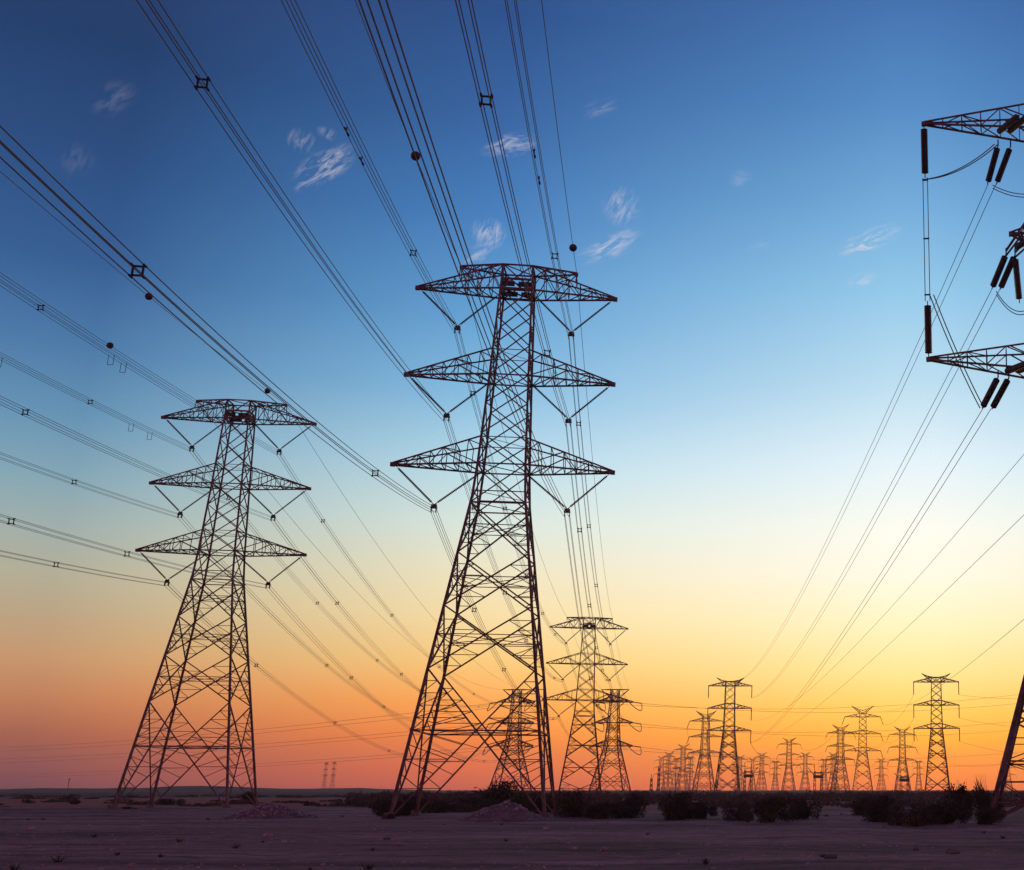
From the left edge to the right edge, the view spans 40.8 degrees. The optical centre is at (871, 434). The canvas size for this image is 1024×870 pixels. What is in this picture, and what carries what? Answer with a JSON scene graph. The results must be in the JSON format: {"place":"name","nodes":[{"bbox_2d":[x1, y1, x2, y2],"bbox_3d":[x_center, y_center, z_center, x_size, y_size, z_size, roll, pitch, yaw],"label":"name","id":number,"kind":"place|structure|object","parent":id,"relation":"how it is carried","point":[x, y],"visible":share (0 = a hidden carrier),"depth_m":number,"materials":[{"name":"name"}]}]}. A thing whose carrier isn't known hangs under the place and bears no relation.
{"place":"outdoors","nodes":[
{"label":"outdoors","id":0,"kind":"place"},
{"bbox_2d":[0,786,440,791],"bbox_3d":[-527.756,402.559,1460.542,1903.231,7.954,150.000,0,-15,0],"label":"hills","id":1,"kind":"structure","parent":0,"point":[197,788],"depth_m":1428.26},
{"bbox_2d":[0,790,1023,869],"bbox_3d":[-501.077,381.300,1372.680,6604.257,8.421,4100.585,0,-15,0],"label":"ground","id":2,"kind":"structure","parent":0,"point":[312,844],"depth_m":74.65,"materials":[{"name":"sand"}]},
{"bbox_2d":[22,799,35,802],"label":"shrub","id":3,"kind":"object","parent":2,"relation":"on","point":[28,800],"visible":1,"depth_m":221.03,"materials":[{"name":"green plant"}]},
{"bbox_2d":[70,799,81,803],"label":"shrub","id":4,"kind":"object","parent":2,"relation":"on","point":[76,801],"visible":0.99,"depth_m":220.66,"materials":[{"name":"green plant"}]},
{"bbox_2d":[124,863,137,866],"bbox_3d":[-29.017,16.915,50.503,0.463,0.216,0.334,4,-16,-14],"label":"rock","id":5,"kind":"object","parent":2,"relation":"on","point":[132,865],"visible":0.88,"depth_m":50.41,"materials":[{"name":"stone"}]},
{"bbox_2d":[141,798,185,804],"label":"shrub","id":6,"kind":"object","parent":2,"relation":"on","point":[163,801],"visible":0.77,"depth_m":221.28,"materials":[{"name":"green plant"}]},
{"bbox_2d":[107,399,316,808],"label":"lattice pylon","id":7,"kind":"object","parent":2,"relation":"on","point":[233,417],"visible":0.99,"depth_m":192.12,"materials":[{"name":"metal"}]},
{"bbox_2d":[0,550,489,760],"bbox_3d":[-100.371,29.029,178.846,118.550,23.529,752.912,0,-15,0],"label":"conductor bundle","id":8,"kind":"object","parent":7,"relation":"hanging from","point":[57,566],"visible":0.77,"depth_m":194.90,"materials":[{"name":"metal"}]},
{"bbox_2d":[0,452,492,732],"bbox_3d":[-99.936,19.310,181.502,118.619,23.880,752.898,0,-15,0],"label":"conductor bundle","id":9,"kind":"object","parent":7,"relation":"hanging from","point":[327,664],"visible":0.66,"depth_m":196.66,"materials":[{"name":"metal"}]},
{"bbox_2d":[0,352,496,707],"bbox_3d":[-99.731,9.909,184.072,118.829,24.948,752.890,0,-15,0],"label":"conductor bundle","id":10,"kind":"object","parent":7,"relation":"hanging from","point":[91,400],"visible":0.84,"depth_m":189.46,"materials":[{"name":"metal"}]},
{"bbox_2d":[0,272,499,689],"bbox_3d":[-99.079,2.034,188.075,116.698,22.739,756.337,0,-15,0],"label":"earth wire","id":11,"kind":"object","parent":7,"relation":"attached to","point":[110,345],"visible":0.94,"depth_m":177.47,"materials":[{"name":"metal"}]},
{"bbox_2d":[0,514,528,761],"bbox_3d":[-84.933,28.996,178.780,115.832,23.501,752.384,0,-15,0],"label":"conductor bundle","id":12,"kind":"object","parent":7,"relation":"hanging from","point":[14,519],"visible":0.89,"depth_m":157.54,"materials":[{"name":"metal"}]},
{"bbox_2d":[0,171,528,689],"bbox_3d":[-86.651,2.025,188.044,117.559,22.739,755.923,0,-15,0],"label":"earth wire","id":13,"kind":"object","parent":7,"relation":"attached to","point":[150,297],"visible":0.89,"depth_m":151.60,"materials":[{"name":"metal"}]},
{"bbox_2d":[0,396,529,732],"bbox_3d":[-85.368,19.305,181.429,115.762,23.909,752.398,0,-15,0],"label":"conductor bundle","id":14,"kind":"object","parent":7,"relation":"hanging from","point":[27,410],"visible":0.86,"depth_m":160.91,"materials":[{"name":"metal"}]},
{"bbox_2d":[1,277,533,707],"bbox_3d":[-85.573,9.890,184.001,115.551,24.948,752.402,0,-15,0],"label":"conductor bundle","id":15,"kind":"object","parent":7,"relation":"hanging from","point":[43,305],"visible":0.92,"depth_m":159.93,"materials":[{"name":"metal"}]},
{"bbox_2d":[241,791,257,799],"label":"shrub","id":16,"kind":"object","parent":2,"relation":"on","point":[244,797],"visible":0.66,"depth_m":265.55,"materials":[{"name":"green plant"}]},
{"bbox_2d":[217,802,322,819],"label":"rubble heap","id":17,"kind":"object","parent":2,"relation":"on","point":[269,810],"visible":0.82,"depth_m":123.45,"materials":[{"name":"gravel"}]},
{"bbox_2d":[369,796,404,815],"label":"shrub","id":18,"kind":"object","parent":2,"relation":"on","point":[382,806],"visible":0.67,"depth_m":136.50,"materials":[{"name":"green plant"}]},
{"bbox_2d":[381,813,395,818],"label":"shrub","id":19,"kind":"object","parent":2,"relation":"on","point":[390,816],"visible":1,"depth_m":121.71,"materials":[{"name":"green plant"}]},
{"bbox_2d":[387,792,429,815],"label":"shrub","id":20,"kind":"object","parent":2,"relation":"on","point":[410,804],"visible":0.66,"depth_m":140.85,"materials":[{"name":"green plant"}]},
{"bbox_2d":[418,798,474,812],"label":"shrub","id":21,"kind":"object","parent":2,"relation":"on","point":[439,806],"visible":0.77,"depth_m":154.95,"materials":[{"name":"green plant"}]},
{"bbox_2d":[448,795,486,811],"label":"shrub","id":22,"kind":"object","parent":2,"relation":"on","point":[477,802],"visible":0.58,"depth_m":160.89,"materials":[{"name":"green plant"}]},
{"bbox_2d":[464,777,520,806],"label":"shrub","id":23,"kind":"object","parent":2,"relation":"on","point":[494,795],"visible":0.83,"depth_m":187.28,"materials":[{"name":"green plant"}]},
{"bbox_2d":[384,263,617,817],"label":"lattice pylon","id":24,"kind":"object","parent":2,"relation":"on","point":[504,290],"visible":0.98,"depth_m":141.04,"materials":[{"name":"metal"}]},
{"bbox_2d":[0,125,589,748],"bbox_3d":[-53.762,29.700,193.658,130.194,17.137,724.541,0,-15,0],"label":"conductor bundle","id":25,"kind":"object","parent":24,"relation":"hanging from","point":[142,275],"visible":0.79,"depth_m":58.82,"materials":[{"name":"metal"}]},
{"bbox_2d":[136,0,585,721],"bbox_3d":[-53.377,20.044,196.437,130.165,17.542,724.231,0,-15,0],"label":"conductor bundle","id":26,"kind":"object","parent":24,"relation":"hanging from","point":[198,82],"visible":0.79,"depth_m":72.23,"materials":[{"name":"metal"}]},
{"bbox_2d":[281,0,590,701],"bbox_3d":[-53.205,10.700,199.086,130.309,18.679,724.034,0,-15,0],"label":"conductor bundle","id":27,"kind":"object","parent":24,"relation":"hanging from","point":[360,158],"visible":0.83,"depth_m":102.60,"materials":[{"name":"metal"}]},
{"bbox_2d":[355,0,597,684],"bbox_3d":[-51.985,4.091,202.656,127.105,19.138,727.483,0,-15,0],"label":"earth wire","id":28,"kind":"object","parent":24,"relation":"attached to","point":[417,154],"visible":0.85,"depth_m":116.29,"materials":[{"name":"metal"}]},
{"bbox_2d":[358,0,627,748],"bbox_3d":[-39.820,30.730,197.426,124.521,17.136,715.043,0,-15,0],"label":"conductor bundle","id":29,"kind":"object","parent":24,"relation":"hanging from","point":[367,23],"visible":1,"depth_m":47.99,"materials":[{"name":"metal"}]},
{"bbox_2d":[455,0,627,723],"bbox_3d":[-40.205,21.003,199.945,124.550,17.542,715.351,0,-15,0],"label":"conductor bundle","id":30,"kind":"object","parent":24,"relation":"hanging from","point":[481,103],"visible":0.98,"depth_m":74.42,"materials":[{"name":"metal"}]},
{"bbox_2d":[505,0,629,701],"bbox_3d":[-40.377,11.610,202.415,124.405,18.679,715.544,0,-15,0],"label":"conductor bundle","id":31,"kind":"object","parent":24,"relation":"hanging from","point":[556,253],"visible":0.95,"depth_m":104.58,"materials":[{"name":"metal"}]},
{"bbox_2d":[541,0,627,685],"bbox_3d":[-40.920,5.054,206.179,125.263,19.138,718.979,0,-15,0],"label":"earth wire","id":32,"kind":"object","parent":24,"relation":"attached to","point":[572,247],"visible":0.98,"depth_m":138.52,"materials":[{"name":"metal"}]},
{"bbox_2d":[458,800,549,821],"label":"gravel mound","id":33,"kind":"object","parent":2,"relation":"on","point":[506,811],"visible":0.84,"depth_m":113.99,"materials":[{"name":"gravel"}]},
{"bbox_2d":[8,809,1005,869],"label":"dry tufts","id":34,"kind":"object","parent":2,"relation":"on","point":[12,867],"visible":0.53,"depth_m":56.95,"materials":[{"name":"plant"}]},
{"bbox_2d":[482,689,534,791],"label":"tension pylon","id":35,"kind":"object","parent":2,"relation":"on","point":[512,701],"visible":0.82,"depth_m":545.73,"materials":[{"name":"metal"}]},
{"bbox_2d":[11,724,484,758],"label":"conductor bundle","id":36,"kind":"object","parent":35,"relation":"attached to","point":[266,743],"visible":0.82,"depth_m":652.52,"materials":[{"name":"metal"}]},
{"bbox_2d":[4,726,501,762],"bbox_3d":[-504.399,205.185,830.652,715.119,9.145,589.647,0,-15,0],"label":"conductor bundle","id":37,"kind":"object","parent":35,"relation":"attached to","point":[262,747],"visible":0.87,"depth_m":671.66,"materials":[{"name":"metal"}]},
{"bbox_2d":[21,703,489,746],"bbox_3d":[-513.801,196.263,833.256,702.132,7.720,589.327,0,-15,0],"label":"conductor bundle","id":38,"kind":"object","parent":35,"relation":"attached to","point":[267,728],"visible":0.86,"depth_m":658.59,"materials":[{"name":"metal"}]},
{"bbox_2d":[41,747,483,773],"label":"conductor bundle","id":39,"kind":"object","parent":35,"relation":"attached to","point":[276,762],"visible":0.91,"depth_m":648.49,"materials":[{"name":"metal"}]},
{"bbox_2d":[15,703,525,750],"bbox_3d":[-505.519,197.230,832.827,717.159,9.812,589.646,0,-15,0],"label":"conductor bundle","id":40,"kind":"object","parent":35,"relation":"attached to","point":[286,730],"visible":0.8,"depth_m":667.27,"materials":[{"name":"metal"}]},
{"bbox_2d":[37,747,523,776],"bbox_3d":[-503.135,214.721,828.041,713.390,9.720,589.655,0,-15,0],"label":"conductor bundle","id":41,"kind":"object","parent":35,"relation":"attached to","point":[292,764],"visible":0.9,"depth_m":656.05,"materials":[{"name":"metal"}]},
{"bbox_2d":[0,789,1023,808],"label":"scrub","id":42,"kind":"object","parent":2,"relation":"on","point":[718,799],"visible":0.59,"depth_m":257.47,"materials":[{"name":"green plant"}]},
{"bbox_2d":[0,811,1023,869],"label":"pebbles","id":43,"kind":"object","parent":2,"relation":"on","point":[326,861],"visible":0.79,"depth_m":68.80,"materials":[{"name":"stone"}]},
{"bbox_2d":[510,791,545,805],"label":"shrub","id":44,"kind":"object","parent":2,"relation":"on","point":[521,798],"visible":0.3,"depth_m":187.35,"materials":[{"name":"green plant"}]},
{"bbox_2d":[524,791,570,813],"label":"shrub","id":45,"kind":"object","parent":2,"relation":"on","point":[529,806],"visible":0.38,"depth_m":145.06,"materials":[{"name":"green plant"}]},
{"bbox_2d":[551,787,597,816],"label":"shrub","id":46,"kind":"object","parent":2,"relation":"on","point":[576,807],"visible":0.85,"depth_m":124.60,"materials":[{"name":"green plant"}]},
{"bbox_2d":[542,617,627,795],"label":"lattice pylon","id":47,"kind":"object","parent":2,"relation":"on","point":[586,626],"visible":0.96,"depth_m":368.17,"materials":[{"name":"metal"}]},
{"bbox_2d":[584,798,631,818],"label":"shrub","id":48,"kind":"object","parent":2,"relation":"on","point":[602,810],"visible":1,"depth_m":121.49,"materials":[{"name":"green plant"}]},
{"bbox_2d":[587,689,641,793],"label":"tension pylon","id":49,"kind":"object","parent":2,"relation":"on","point":[604,750],"visible":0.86,"depth_m":545.59,"materials":[{"name":"metal"}]},
{"bbox_2d":[608,722,1004,731],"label":"conductor bundle","id":50,"kind":"object","parent":49,"relation":"attached to","point":[854,731],"visible":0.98,"depth_m":578.65,"materials":[{"name":"metal"}]},
{"bbox_2d":[605,747,1016,759],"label":"conductor bundle","id":51,"kind":"object","parent":49,"relation":"attached to","point":[806,759],"visible":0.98,"depth_m":568.66,"materials":[{"name":"metal"}]},
{"bbox_2d":[605,694,1018,708],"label":"conductor bundle","id":52,"kind":"object","parent":49,"relation":"attached to","point":[809,708],"visible":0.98,"depth_m":576.07,"materials":[{"name":"metal"}]},
{"bbox_2d":[642,703,1008,712],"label":"conductor bundle","id":53,"kind":"object","parent":49,"relation":"attached to","point":[821,712],"visible":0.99,"depth_m":573.63,"materials":[{"name":"metal"}]},
{"bbox_2d":[642,747,1018,766],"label":"conductor bundle","id":54,"kind":"object","parent":49,"relation":"attached to","point":[848,765],"visible":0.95,"depth_m":576.44,"materials":[{"name":"metal"}]},
{"bbox_2d":[645,724,1022,736],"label":"conductor bundle","id":55,"kind":"object","parent":49,"relation":"attached to","point":[809,735],"visible":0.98,"depth_m":568.16,"materials":[{"name":"metal"}]},
{"bbox_2d":[613,789,649,817],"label":"shrub","id":56,"kind":"object","parent":2,"relation":"on","point":[635,802],"visible":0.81,"depth_m":124.87,"materials":[{"name":"green plant"}]},
{"bbox_2d":[657,761,659,791],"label":"substation mast","id":57,"kind":"object","parent":2,"relation":"on","point":[658,779],"visible":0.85,"depth_m":868.60,"materials":[{"name":"metal"}]},
{"bbox_2d":[653,756,669,790],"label":"lattice pylon","id":58,"kind":"object","parent":2,"relation":"on","point":[660,771],"visible":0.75,"depth_m":1837.30,"materials":[{"name":"metal"}]},
{"bbox_2d":[661,752,675,790],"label":"lattice pylon","id":59,"kind":"object","parent":2,"relation":"on","point":[669,764],"visible":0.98,"depth_m":1721.51,"materials":[{"name":"metal"}]},
{"bbox_2d":[670,757,681,789],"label":"lattice pylon","id":60,"kind":"object","parent":2,"relation":"on","point":[676,766],"visible":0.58,"depth_m":1934.98,"materials":[{"name":"metal"}]},
{"bbox_2d":[658,788,696,819],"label":"shrub","id":61,"kind":"object","parent":2,"relation":"on","point":[674,808],"visible":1,"depth_m":118.05,"materials":[{"name":"green plant"}]},
{"bbox_2d":[672,744,693,791],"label":"lattice pylon","id":62,"kind":"object","parent":2,"relation":"on","point":[682,775],"visible":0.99,"depth_m":1452.17,"materials":[{"name":"metal"}]},
{"bbox_2d":[684,756,694,790],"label":"lattice pylon","id":63,"kind":"object","parent":2,"relation":"on","point":[690,776],"visible":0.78,"depth_m":1692.55,"materials":[{"name":"metal"}]},
{"bbox_2d":[684,799,717,818],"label":"shrub","id":64,"kind":"object","parent":2,"relation":"on","point":[702,810],"visible":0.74,"depth_m":121.45,"materials":[{"name":"green plant"}]},
{"bbox_2d":[686,710,723,791],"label":"lattice pylon","id":65,"kind":"object","parent":2,"relation":"on","point":[705,756],"visible":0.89,"depth_m":957.38,"materials":[{"name":"metal"}]},
{"bbox_2d":[706,678,751,792],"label":"lattice pylon","id":66,"kind":"object","parent":2,"relation":"on","point":[734,744],"visible":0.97,"depth_m":702.61,"materials":[{"name":"metal"}]},
{"bbox_2d":[757,454,1023,720],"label":"conductor bundle","id":67,"kind":"object","parent":66,"relation":"hanging from","point":[914,581],"visible":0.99,"depth_m":196.23,"materials":[{"name":"metal"}]},
{"bbox_2d":[721,799,754,820],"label":"shrub","id":68,"kind":"object","parent":2,"relation":"on","point":[744,811],"visible":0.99,"depth_m":115.18,"materials":[{"name":"green plant"}]},
{"bbox_2d":[732,755,747,790],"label":"lattice pylon","id":69,"kind":"object","parent":2,"relation":"on","point":[741,782],"visible":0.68,"depth_m":1595.79,"materials":[{"name":"metal"}]},
{"bbox_2d":[739,762,757,791],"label":"substation mast","id":70,"kind":"object","parent":2,"relation":"on","point":[745,775],"visible":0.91,"depth_m":869.18,"materials":[{"name":"metal"}]},
{"bbox_2d":[745,758,759,790],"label":"lattice pylon","id":71,"kind":"object","parent":2,"relation":"on","point":[753,775],"visible":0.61,"depth_m":1740.58,"materials":[{"name":"metal"}]},
{"bbox_2d":[753,752,770,790],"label":"lattice pylon","id":72,"kind":"object","parent":2,"relation":"on","point":[762,765],"visible":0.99,"depth_m":1566.43,"materials":[{"name":"metal"}]},
{"bbox_2d":[753,792,797,822],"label":"shrub","id":73,"kind":"object","parent":2,"relation":"on","point":[767,810],"visible":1,"depth_m":112.36,"materials":[{"name":"green plant"}]},
{"bbox_2d":[770,760,780,790],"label":"lattice pylon","id":74,"kind":"object","parent":2,"relation":"on","point":[776,780],"visible":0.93,"depth_m":1739.62,"materials":[{"name":"metal"}]},
{"bbox_2d":[776,737,801,791],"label":"lattice pylon","id":75,"kind":"object","parent":2,"relation":"on","point":[786,768],"visible":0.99,"depth_m":1288.70,"materials":[{"name":"metal"}]},
{"bbox_2d":[778,796,823,819],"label":"shrub","id":76,"kind":"object","parent":2,"relation":"on","point":[804,811],"visible":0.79,"depth_m":118.45,"materials":[{"name":"green plant"}]},
{"bbox_2d":[796,752,813,790],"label":"lattice pylon","id":77,"kind":"object","parent":2,"relation":"on","point":[807,777],"visible":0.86,"depth_m":1567.27,"materials":[{"name":"metal"}]},
{"bbox_2d":[808,764,827,792],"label":"substation mast","id":78,"kind":"object","parent":2,"relation":"on","point":[815,776],"visible":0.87,"depth_m":849.51,"materials":[{"name":"metal"}]},
{"bbox_2d":[818,758,829,790],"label":"lattice pylon","id":79,"kind":"object","parent":2,"relation":"on","point":[825,779],"visible":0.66,"depth_m":1789.33,"materials":[{"name":"metal"}]},
{"bbox_2d":[824,854,836,858],"bbox_3d":[-1.756,18.221,55.518,0.593,0.282,0.442,2,-15,-6],"label":"rock","id":80,"kind":"object","parent":2,"relation":"on","point":[831,856],"visible":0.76,"depth_m":55.37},
{"bbox_2d":[825,752,840,790],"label":"lattice pylon","id":81,"kind":"object","parent":2,"relation":"on","point":[832,771],"visible":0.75,"depth_m":1643.40,"materials":[{"name":"metal"}]},
{"bbox_2d":[825,724,855,791],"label":"lattice pylon","id":82,"kind":"object","parent":2,"relation":"on","point":[842,770],"visible":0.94,"depth_m":1115.34,"materials":[{"name":"metal"}]},
{"bbox_2d":[842,706,882,792],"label":"lattice pylon","id":83,"kind":"object","parent":2,"relation":"on","point":[866,733],"visible":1,"depth_m":903.49,"materials":[{"name":"metal"}]},
{"bbox_2d":[880,619,1023,710],"bbox_3d":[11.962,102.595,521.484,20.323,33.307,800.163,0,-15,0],"label":"conductor bundle","id":84,"kind":"object","parent":83,"relation":"attached to","point":[962,669],"visible":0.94,"depth_m":254.85,"materials":[{"name":"metal"}]},
{"bbox_2d":[850,794,879,814],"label":"shrub","id":85,"kind":"object","parent":2,"relation":"on","point":[857,806],"visible":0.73,"depth_m":135.52,"materials":[{"name":"green plant"}]},
{"bbox_2d":[874,758,888,790],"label":"lattice pylon","id":86,"kind":"object","parent":2,"relation":"on","point":[880,774],"visible":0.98,"depth_m":1740.62,"materials":[{"name":"metal"}]},
{"bbox_2d":[861,793,902,821],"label":"shrub","id":87,"kind":"object","parent":2,"relation":"on","point":[877,810],"visible":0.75,"depth_m":112.59,"materials":[{"name":"green plant"}]},
{"bbox_2d":[887,726,917,791],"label":"lattice pylon","id":88,"kind":"object","parent":2,"relation":"on","point":[898,769],"visible":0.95,"depth_m":1154.69,"materials":[{"name":"metal"}]},
{"bbox_2d":[894,770,914,792],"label":"substation mast","id":89,"kind":"object","parent":2,"relation":"on","point":[903,780],"visible":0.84,"depth_m":829.85,"materials":[{"name":"metal"}]},
{"bbox_2d":[885,800,935,825],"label":"shrub","id":90,"kind":"object","parent":2,"relation":"on","point":[915,815],"visible":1,"depth_m":104.70,"materials":[{"name":"green plant"}]},
{"bbox_2d":[913,760,923,790],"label":"lattice pylon","id":91,"kind":"object","parent":2,"relation":"on","point":[919,775],"visible":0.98,"depth_m":1836.11,"materials":[{"name":"metal"}]},
{"bbox_2d":[913,673,959,792],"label":"lattice pylon","id":92,"kind":"object","parent":2,"relation":"on","point":[927,679],"visible":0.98,"depth_m":674.60,"materials":[{"name":"metal"}]},
{"bbox_2d":[926,797,972,823],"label":"shrub","id":93,"kind":"object","parent":2,"relation":"on","point":[943,813],"visible":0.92,"depth_m":106.73,"materials":[{"name":"green plant"}]},
{"bbox_2d":[946,848,959,853],"bbox_3d":[3.711,19.204,59.202,0.612,0.345,0.542,-7,-17,25],"label":"rock","id":94,"kind":"object","parent":2,"relation":"on","point":[952,851],"visible":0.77,"depth_m":59.05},
{"bbox_2d":[944,779,983,818],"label":"shrub","id":95,"kind":"object","parent":2,"relation":"on","point":[960,793],"visible":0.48,"depth_m":125.00,"materials":[{"name":"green plant"}]},
{"bbox_2d":[921,103,1023,822],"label":"lattice pylon","id":96,"kind":"object","parent":2,"relation":"on","point":[1013,123],"visible":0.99,"depth_m":131.77,"materials":[{"name":"metal"}]},
{"bbox_2d":[745,184,995,677],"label":"conductor bundle","id":97,"kind":"object","parent":96,"relation":"hanging from","point":[897,387],"visible":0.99,"depth_m":191.92,"materials":[{"name":"metal"}]},
{"bbox_2d":[751,409,990,742],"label":"conductor bundle","id":98,"kind":"object","parent":96,"relation":"hanging from","point":[898,545],"visible":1,"depth_m":180.52,"materials":[{"name":"metal"}]},
{"bbox_2d":[758,289,999,694],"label":"conductor bundle","id":99,"kind":"object","parent":96,"relation":"hanging from","point":[904,458],"visible":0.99,"depth_m":185.82,"materials":[{"name":"metal"}]},
{"bbox_2d":[760,515,1023,739],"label":"conductor bundle","id":100,"kind":"object","parent":96,"relation":"hanging from","point":[926,609],"visible":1,"depth_m":188.05,"materials":[{"name":"metal"}]},
{"bbox_2d":[972,774,1004,816],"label":"shrub","id":101,"kind":"object","parent":2,"relation":"on","point":[985,803],"visible":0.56,"depth_m":108.70,"materials":[{"name":"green plant"}]},
{"bbox_2d":[975,804,1006,824],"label":"shrub","id":102,"kind":"object","parent":2,"relation":"on","point":[987,815],"visible":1,"depth_m":104.17,"materials":[{"name":"green plant"}]},
{"bbox_2d":[0,0,1023,789],"label":"sky","id":103,"kind":"structure","parent":0,"point":[744,178],"materials":[{"name":"blue"}]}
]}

